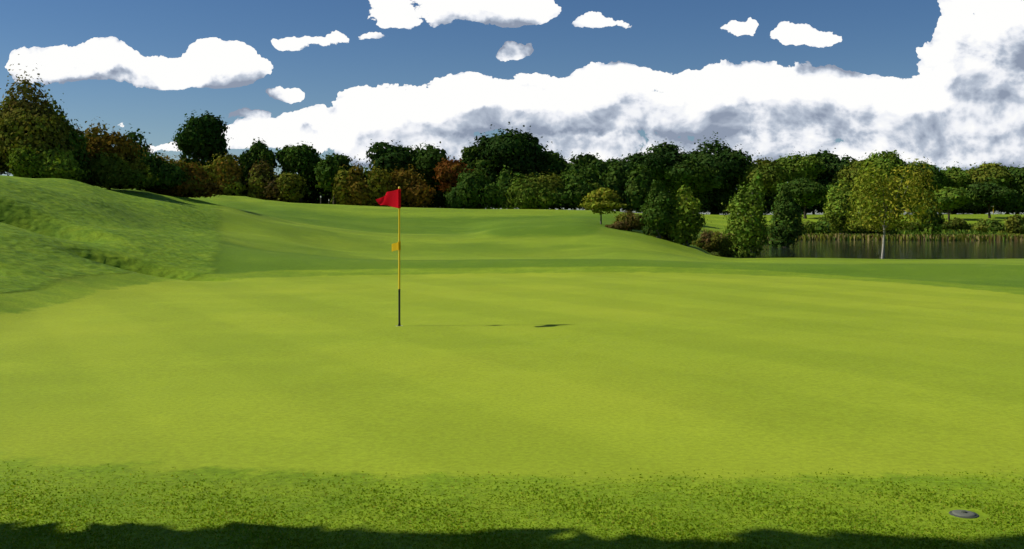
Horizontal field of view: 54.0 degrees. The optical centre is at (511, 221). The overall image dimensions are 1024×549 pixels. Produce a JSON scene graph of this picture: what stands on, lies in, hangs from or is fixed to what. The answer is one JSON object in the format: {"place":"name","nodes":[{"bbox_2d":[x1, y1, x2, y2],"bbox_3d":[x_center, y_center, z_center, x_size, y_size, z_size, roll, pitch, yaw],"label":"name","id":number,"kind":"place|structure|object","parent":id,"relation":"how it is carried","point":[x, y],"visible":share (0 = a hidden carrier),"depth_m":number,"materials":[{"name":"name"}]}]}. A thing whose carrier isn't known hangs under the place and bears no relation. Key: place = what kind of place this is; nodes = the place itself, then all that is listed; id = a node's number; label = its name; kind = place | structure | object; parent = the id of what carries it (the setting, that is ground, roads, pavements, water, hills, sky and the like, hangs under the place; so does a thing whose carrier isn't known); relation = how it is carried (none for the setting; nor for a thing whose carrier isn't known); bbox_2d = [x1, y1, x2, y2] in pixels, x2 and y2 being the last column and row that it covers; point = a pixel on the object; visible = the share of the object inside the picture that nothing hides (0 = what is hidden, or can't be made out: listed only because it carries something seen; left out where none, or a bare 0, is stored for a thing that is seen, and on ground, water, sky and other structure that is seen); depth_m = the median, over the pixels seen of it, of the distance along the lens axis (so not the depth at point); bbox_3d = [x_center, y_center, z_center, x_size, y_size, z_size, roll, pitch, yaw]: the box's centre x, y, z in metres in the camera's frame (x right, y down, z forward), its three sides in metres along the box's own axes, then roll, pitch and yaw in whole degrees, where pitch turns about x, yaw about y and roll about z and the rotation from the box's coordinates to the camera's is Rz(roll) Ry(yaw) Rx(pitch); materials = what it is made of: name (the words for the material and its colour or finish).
{"place":"outdoors","nodes":[
{"label":"outdoors","id":0,"kind":"place"},
{"bbox_2d":[0,175,1023,548],"bbox_3d":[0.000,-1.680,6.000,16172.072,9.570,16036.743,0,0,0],"label":"terrain","id":1,"kind":"structure","parent":0,"point":[226,337],"depth_m":10.50,"materials":[{"name":"green plant"}]},
{"bbox_2d":[0,54,80,175],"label":"tree","id":2,"kind":"object","parent":1,"relation":"on","point":[25,122],"visible":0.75,"depth_m":53.02,"materials":[{"name":"green plant"}]},
{"bbox_2d":[6,142,92,180],"bbox_3d":[-23.905,-2.906,52.270,4.471,2.552,3.623,0,0,0],"label":"shrub","id":3,"kind":"object","parent":1,"relation":"on","point":[34,164],"visible":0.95,"depth_m":51.30,"materials":[{"name":"green plant"}]},
{"bbox_2d":[41,89,93,167],"bbox_3d":[-25.291,-4.659,55.782,4.489,5.434,3.395,0,0,0],"label":"tree","id":4,"kind":"object","parent":1,"relation":"on","point":[83,154],"visible":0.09,"depth_m":55.51,"materials":[{"name":"green plant"}]},
{"bbox_2d":[72,116,150,187],"bbox_3d":[-24.167,-3.840,58.342,6.916,4.570,3.840,0,0,11],"label":"tree","id":5,"kind":"object","parent":1,"relation":"on","point":[117,140],"visible":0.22,"depth_m":57.49,"materials":[{"name":"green plant"}]},
{"bbox_2d":[76,148,158,189],"bbox_3d":[-22.777,-2.754,55.915,5.947,2.683,3.865,0,0,-30],"label":"shrub","id":6,"kind":"object","parent":1,"relation":"on","point":[112,171],"visible":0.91,"depth_m":55.31,"materials":[{"name":"green plant"}]},
{"bbox_2d":[118,127,194,190],"bbox_3d":[-23.899,-3.896,63.878,6.942,4.660,4.759,0,0,11],"label":"tree","id":7,"kind":"object","parent":1,"relation":"on","point":[167,172],"visible":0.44,"depth_m":63.30,"materials":[{"name":"green plant"}]},
{"bbox_2d":[150,150,192,164],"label":"tree","id":8,"kind":"object","parent":1,"relation":"on","point":[162,158],"depth_m":127.47,"materials":[{"name":"green plant"}]},
{"bbox_2d":[127,155,224,197],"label":"shrub","id":9,"kind":"object","parent":1,"relation":"on","point":[199,184],"visible":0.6,"depth_m":65.17,"materials":[{"name":"green plant"}]},
{"bbox_2d":[168,109,230,166],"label":"round tree","id":10,"kind":"object","parent":1,"relation":"on","point":[202,140],"visible":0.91,"depth_m":132.71,"materials":[{"name":"green plant"}]},
{"bbox_2d":[203,152,248,195],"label":"tree","id":11,"kind":"object","parent":1,"relation":"on","point":[226,171],"visible":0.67,"depth_m":126.34,"materials":[{"name":"green plant"}]},
{"bbox_2d":[235,164,247,196],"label":"tree","id":12,"kind":"object","parent":1,"relation":"on","point":[245,193],"visible":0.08,"depth_m":138.19,"materials":[{"name":"green plant"}]},
{"bbox_2d":[238,137,276,177],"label":"round tree","id":13,"kind":"object","parent":1,"relation":"on","point":[248,158],"visible":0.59,"depth_m":131.74,"materials":[{"name":"green plant"}]},
{"bbox_2d":[242,156,308,202],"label":"shrub","id":14,"kind":"object","parent":1,"relation":"on","point":[262,182],"visible":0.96,"depth_m":125.84,"materials":[{"name":"green plant"}]},
{"bbox_2d":[274,141,323,202],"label":"round tree","id":15,"kind":"object","parent":1,"relation":"on","point":[304,159],"visible":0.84,"depth_m":131.88,"materials":[{"name":"green plant"}]},
{"bbox_2d":[286,178,332,203],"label":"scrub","id":16,"kind":"object","parent":1,"relation":"on","point":[312,197],"visible":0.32,"depth_m":136.56,"materials":[{"name":"green plant"}]},
{"bbox_2d":[310,153,354,203],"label":"round tree","id":17,"kind":"object","parent":1,"relation":"on","point":[326,169],"visible":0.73,"depth_m":127.87,"materials":[{"name":"green plant"}]},
{"bbox_2d":[326,173,365,204],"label":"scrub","id":18,"kind":"object","parent":1,"relation":"on","point":[337,203],"visible":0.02,"depth_m":143.28,"materials":[{"name":"green plant"}]},
{"bbox_2d":[330,158,395,206],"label":"shrub","id":19,"kind":"object","parent":1,"relation":"on","point":[353,186],"visible":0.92,"depth_m":125.53,"materials":[{"name":"green plant"}]},
{"bbox_2d":[361,162,371,177],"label":"tree","id":20,"kind":"object","parent":1,"relation":"on","point":[366,168],"visible":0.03,"depth_m":148.21,"materials":[{"name":"green plant"}]},
{"bbox_2d":[359,139,417,178],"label":"round tree","id":21,"kind":"object","parent":1,"relation":"on","point":[388,157],"visible":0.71,"depth_m":133.61,"materials":[{"name":"green plant"}]},
{"bbox_2d":[375,186,402,325],"bbox_3d":[-1.913,0.602,15.627,0.127,2.315,0.554,0,0,37],"label":"flag stick","id":22,"kind":"object","parent":1,"relation":"on","point":[391,198],"visible":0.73,"depth_m":15.78,"materials":[{"name":"yellow"}]},
{"bbox_2d":[372,163,435,207],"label":"shrub","id":23,"kind":"object","parent":1,"relation":"on","point":[416,191],"visible":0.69,"depth_m":126.00,"materials":[{"name":"green plant"}]},
{"bbox_2d":[404,141,454,207],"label":"round tree","id":24,"kind":"object","parent":1,"relation":"on","point":[428,158],"visible":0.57,"depth_m":133.32,"materials":[{"name":"green plant"}]},
{"bbox_2d":[414,178,447,207],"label":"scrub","id":25,"kind":"object","parent":1,"relation":"on","point":[439,199],"visible":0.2,"depth_m":135.46,"materials":[{"name":"green plant"}]},
{"bbox_2d":[432,155,473,191],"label":"round tree","id":26,"kind":"object","parent":1,"relation":"on","point":[447,174],"visible":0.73,"depth_m":128.53,"materials":[{"name":"orange plant"}]},
{"bbox_2d":[444,164,508,208],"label":"shrub","id":27,"kind":"object","parent":1,"relation":"on","point":[472,190],"visible":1,"depth_m":125.20,"materials":[{"name":"green plant"}]},
{"bbox_2d":[459,145,501,179],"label":"round tree","id":28,"kind":"object","parent":1,"relation":"on","point":[469,155],"visible":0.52,"depth_m":145.61,"materials":[{"name":"green plant"}]},
{"bbox_2d":[480,162,509,208],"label":"tree","id":29,"kind":"object","parent":1,"relation":"on","point":[492,178],"visible":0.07,"depth_m":143.89,"materials":[{"name":"green plant"}]},
{"bbox_2d":[0,460,1023,548],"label":"grass blades","id":30,"kind":"object","parent":1,"relation":"on","point":[478,532],"depth_m":5.28,"materials":[{"name":"green plant"}]},
{"bbox_2d":[469,122,559,208],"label":"round tree","id":31,"kind":"object","parent":1,"relation":"on","point":[521,152],"visible":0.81,"depth_m":144.88,"materials":[{"name":"green plant"}]},
{"bbox_2d":[496,164,538,208],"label":"tree","id":32,"kind":"object","parent":1,"relation":"on","point":[505,177],"visible":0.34,"depth_m":140.74,"materials":[{"name":"green plant"}]},
{"bbox_2d":[515,169,543,208],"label":"tree","id":33,"kind":"object","parent":1,"relation":"on","point":[534,172],"visible":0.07,"depth_m":143.03,"materials":[{"name":"green plant"}]},
{"bbox_2d":[505,173,557,208],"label":"shrub","id":34,"kind":"object","parent":1,"relation":"on","point":[525,202],"visible":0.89,"depth_m":136.36,"materials":[{"name":"green plant"}]},
{"bbox_2d":[522,146,585,209],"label":"round tree","id":35,"kind":"object","parent":1,"relation":"on","point":[557,163],"visible":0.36,"depth_m":147.66,"materials":[{"name":"green plant"}]},
{"bbox_2d":[511,169,613,209],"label":"shrub","id":36,"kind":"object","parent":1,"relation":"on","point":[550,182],"visible":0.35,"depth_m":136.83,"materials":[{"name":"green plant"}]},
{"bbox_2d":[549,168,593,209],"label":"tree","id":37,"kind":"object","parent":1,"relation":"on","point":[571,196],"visible":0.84,"depth_m":135.97,"materials":[{"name":"green plant"}]},
{"bbox_2d":[562,164,610,209],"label":"tree","id":38,"kind":"object","parent":1,"relation":"on","point":[594,175],"visible":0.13,"depth_m":143.10,"materials":[{"name":"green plant"}]},
{"bbox_2d":[567,152,610,208],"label":"round tree","id":39,"kind":"object","parent":1,"relation":"on","point":[590,161],"visible":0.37,"depth_m":157.65,"materials":[{"name":"green plant"}]},
{"bbox_2d":[577,187,632,223],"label":"round tree","id":40,"kind":"object","parent":1,"relation":"on","point":[600,200],"visible":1,"depth_m":77.14,"materials":[{"name":"green plant"}]},
{"bbox_2d":[597,170,631,210],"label":"tree","id":41,"kind":"object","parent":1,"relation":"on","point":[627,175],"visible":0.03,"depth_m":148.22,"materials":[{"name":"green plant"}]},
{"bbox_2d":[602,157,639,171],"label":"round tree","id":42,"kind":"object","parent":1,"relation":"on","point":[626,165],"visible":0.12,"depth_m":162.57,"materials":[{"name":"green plant"}]},
{"bbox_2d":[605,210,647,230],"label":"bush","id":43,"kind":"object","parent":1,"relation":"on","point":[627,220],"visible":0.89,"depth_m":73.51,"materials":[{"name":"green plant"}]},
{"bbox_2d":[605,161,655,212],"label":"tree","id":44,"kind":"object","parent":1,"relation":"on","point":[636,189],"visible":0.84,"depth_m":144.04,"materials":[{"name":"green plant"}]},
{"bbox_2d":[636,179,678,238],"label":"slim tree","id":45,"kind":"object","parent":1,"relation":"on","point":[657,212],"visible":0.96,"depth_m":69.41,"materials":[{"name":"green plant"}]},
{"bbox_2d":[618,139,697,196],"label":"round tree","id":46,"kind":"object","parent":1,"relation":"on","point":[661,156],"visible":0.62,"depth_m":209.56,"materials":[{"name":"green plant"}]},
{"bbox_2d":[649,228,679,240],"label":"bush","id":47,"kind":"object","parent":1,"relation":"on","point":[666,237],"visible":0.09,"depth_m":71.28,"materials":[{"name":"green plant"}]},
{"bbox_2d":[665,181,708,246],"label":"slim tree","id":48,"kind":"object","parent":1,"relation":"on","point":[687,221],"visible":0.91,"depth_m":69.24,"materials":[{"name":"green plant"}]},
{"bbox_2d":[667,192,709,212],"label":"tree","id":49,"kind":"object","parent":1,"relation":"on","point":[674,198],"depth_m":222.72,"materials":[{"name":"green plant"}]},
{"bbox_2d":[662,154,727,198],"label":"round tree","id":50,"kind":"object","parent":1,"relation":"on","point":[700,176],"visible":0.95,"depth_m":207.06,"materials":[{"name":"green plant"}]},
{"bbox_2d":[690,231,724,252],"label":"bush","id":51,"kind":"object","parent":1,"relation":"on","point":[708,244],"visible":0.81,"depth_m":75.40,"materials":[{"name":"brown plant"}]},
{"bbox_2d":[692,180,742,214],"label":"tree","id":52,"kind":"object","parent":1,"relation":"on","point":[716,205],"visible":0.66,"depth_m":216.67,"materials":[{"name":"green plant"}]},
{"bbox_2d":[683,131,763,214],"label":"round tree","id":53,"kind":"object","parent":1,"relation":"on","point":[729,161],"visible":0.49,"depth_m":214.39,"materials":[{"name":"green plant"}]},
{"bbox_2d":[717,233,740,255],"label":"bush","id":54,"kind":"object","parent":1,"relation":"on","point":[725,245],"visible":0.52,"depth_m":69.83,"materials":[{"name":"green plant"}]},
{"bbox_2d":[719,170,777,256],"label":"slim tree","id":55,"kind":"object","parent":1,"relation":"on","point":[748,227],"visible":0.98,"depth_m":67.47,"materials":[{"name":"green plant"}]},
{"bbox_2d":[731,157,794,214],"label":"round tree","id":56,"kind":"object","parent":1,"relation":"on","point":[772,173],"visible":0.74,"depth_m":211.83,"materials":[{"name":"green plant"}]},
{"bbox_2d":[764,183,807,246],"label":"slim tree","id":57,"kind":"object","parent":1,"relation":"on","point":[784,215],"visible":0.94,"depth_m":94.33,"materials":[{"name":"green plant"}]},
{"bbox_2d":[763,177,808,213],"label":"tree","id":58,"kind":"object","parent":1,"relation":"on","point":[768,205],"visible":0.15,"depth_m":215.61,"materials":[{"name":"green plant"}]},
{"bbox_2d":[772,176,829,218],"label":"round tree","id":59,"kind":"object","parent":1,"relation":"on","point":[805,191],"visible":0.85,"depth_m":187.12,"materials":[{"name":"green plant"}]},
{"bbox_2d":[772,147,831,182],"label":"round tree","id":60,"kind":"object","parent":1,"relation":"on","point":[807,166],"visible":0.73,"depth_m":216.44,"materials":[{"name":"green plant"}]},
{"bbox_2d":[801,216,828,233],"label":"bush","id":61,"kind":"object","parent":1,"relation":"on","point":[820,227],"visible":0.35,"depth_m":148.32,"materials":[{"name":"green plant"}]},
{"bbox_2d":[801,177,832,213],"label":"tree","id":62,"kind":"object","parent":1,"relation":"on","point":[813,208],"visible":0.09,"depth_m":216.54,"materials":[{"name":"green plant"}]},
{"bbox_2d":[801,148,856,183],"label":"round tree","id":63,"kind":"object","parent":1,"relation":"on","point":[834,162],"visible":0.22,"depth_m":220.77,"materials":[{"name":"green plant"}]},
{"bbox_2d":[815,180,861,213],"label":"tree","id":64,"kind":"object","parent":1,"relation":"on","point":[828,184],"visible":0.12,"depth_m":214.52,"materials":[{"name":"green plant"}]},
{"bbox_2d":[819,178,858,233],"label":"slim tree","id":65,"kind":"object","parent":1,"relation":"on","point":[837,200],"visible":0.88,"depth_m":139.12,"materials":[{"name":"green plant"}]},
{"bbox_2d":[824,219,867,233],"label":"bush","id":66,"kind":"object","parent":1,"relation":"on","point":[829,231],"visible":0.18,"depth_m":145.59,"materials":[{"name":"green plant"}]},
{"bbox_2d":[828,154,882,211],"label":"round tree","id":67,"kind":"object","parent":1,"relation":"on","point":[845,173],"visible":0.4,"depth_m":213.54,"materials":[{"name":"green plant"}]},
{"bbox_2d":[851,221,900,233],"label":"bush","id":68,"kind":"object","parent":1,"relation":"on","point":[887,231],"visible":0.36,"depth_m":145.55,"materials":[{"name":"green plant"}]},
{"bbox_2d":[862,150,919,207],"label":"round tree","id":69,"kind":"object","parent":1,"relation":"on","point":[888,161],"visible":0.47,"depth_m":211.37,"materials":[{"name":"green plant"}]},
{"bbox_2d":[841,156,941,257],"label":"willow tree","id":70,"kind":"object","parent":1,"relation":"on","point":[875,200],"visible":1,"depth_m":65.14,"materials":[{"name":"green plant"}]},
{"bbox_2d":[767,223,1023,236],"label":"reeds","id":71,"kind":"object","parent":1,"relation":"on","point":[957,231],"visible":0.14,"depth_m":149.39,"materials":[{"name":"green plant"}]},
{"bbox_2d":[893,221,920,230],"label":"bush","id":72,"kind":"object","parent":1,"relation":"on","point":[902,227],"visible":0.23,"depth_m":156.93,"materials":[{"name":"green plant"}]},
{"bbox_2d":[896,181,927,213],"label":"tree","id":73,"kind":"object","parent":1,"relation":"on","point":[911,198],"visible":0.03,"depth_m":215.85,"materials":[{"name":"green plant"}]},
{"bbox_2d":[906,221,928,231],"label":"bush","id":74,"kind":"object","parent":1,"relation":"on","point":[918,226],"visible":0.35,"depth_m":155.18,"materials":[{"name":"green plant"}]},
{"bbox_2d":[910,190,949,234],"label":"slim tree","id":75,"kind":"object","parent":1,"relation":"on","point":[936,223],"visible":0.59,"depth_m":139.12,"materials":[{"name":"green plant"}]},
{"bbox_2d":[906,160,954,191],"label":"round tree","id":76,"kind":"object","parent":1,"relation":"on","point":[939,179],"visible":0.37,"depth_m":215.29,"materials":[{"name":"green plant"}]},
{"bbox_2d":[927,187,974,219],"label":"round tree","id":77,"kind":"object","parent":1,"relation":"on","point":[949,198],"visible":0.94,"depth_m":183.15,"materials":[{"name":"green plant"}]},
{"bbox_2d":[942,217,972,230],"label":"bush","id":78,"kind":"object","parent":1,"relation":"on","point":[955,223],"visible":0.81,"depth_m":156.32,"materials":[{"name":"green plant"}]},
{"bbox_2d":[940,161,981,213],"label":"round tree","id":79,"kind":"object","parent":1,"relation":"on","point":[953,174],"visible":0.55,"depth_m":220.29,"materials":[{"name":"green plant"}]},
{"bbox_2d":[949,510,978,518],"bbox_3d":[2.410,1.569,5.360,0.236,0.049,0.236,0,0,0],"label":"sprinkler head","id":80,"kind":"object","parent":1,"relation":"on","point":[964,514],"visible":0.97,"depth_m":5.34},
{"bbox_2d":[942,208,985,213],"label":"scrub","id":81,"kind":"object","parent":1,"relation":"on","point":[955,211],"visible":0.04,"depth_m":225.71,"materials":[{"name":"green plant"}]},
{"bbox_2d":[958,200,1000,213],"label":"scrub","id":82,"kind":"object","parent":1,"relation":"on","point":[971,207],"visible":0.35,"depth_m":220.28,"materials":[{"name":"green plant"}]},
{"bbox_2d":[957,162,1018,188],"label":"round tree","id":83,"kind":"object","parent":1,"relation":"on","point":[988,171],"visible":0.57,"depth_m":219.57,"materials":[{"name":"green plant"}]},
{"bbox_2d":[973,219,1004,231],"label":"bush","id":84,"kind":"object","parent":1,"relation":"on","point":[983,225],"visible":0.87,"depth_m":153.12,"materials":[{"name":"green plant"}]},
{"bbox_2d":[966,180,1020,217],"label":"round tree","id":85,"kind":"object","parent":1,"relation":"on","point":[988,194],"visible":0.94,"depth_m":187.97,"materials":[{"name":"green plant"}]},
{"bbox_2d":[986,165,1023,213],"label":"tree","id":86,"kind":"object","parent":1,"relation":"on","point":[1009,187],"visible":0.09,"depth_m":221.25,"materials":[{"name":"green plant"}]},
{"bbox_2d":[996,162,1023,213],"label":"round tree","id":87,"kind":"object","parent":1,"relation":"on","point":[1017,172],"visible":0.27,"depth_m":221.00,"materials":[{"name":"green plant"}]},
{"bbox_2d":[998,176,1023,213],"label":"tree","id":88,"kind":"object","parent":1,"relation":"on","point":[1018,199],"visible":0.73,"depth_m":218.81,"materials":[{"name":"green plant"}]},
{"bbox_2d":[1002,214,1023,233],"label":"bush","id":89,"kind":"object","parent":1,"relation":"on","point":[1014,223],"visible":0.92,"depth_m":144.87,"materials":[{"name":"green plant"}]},
{"bbox_2d":[0,0,1023,214],"label":"sky","id":90,"kind":"structure","parent":0,"point":[940,81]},
{"bbox_2d":[711,240,1023,258],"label":"pond water","id":91,"kind":"structure","parent":0,"point":[941,249],"depth_m":86.61,"materials":[{"name":"grey liquid"}]},
{"bbox_2d":[703,229,1023,240],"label":"reed bank","id":92,"kind":"structure","parent":91,"relation":"on","point":[872,236],"depth_m":131.78,"materials":[{"name":"green plant"}]}
]}

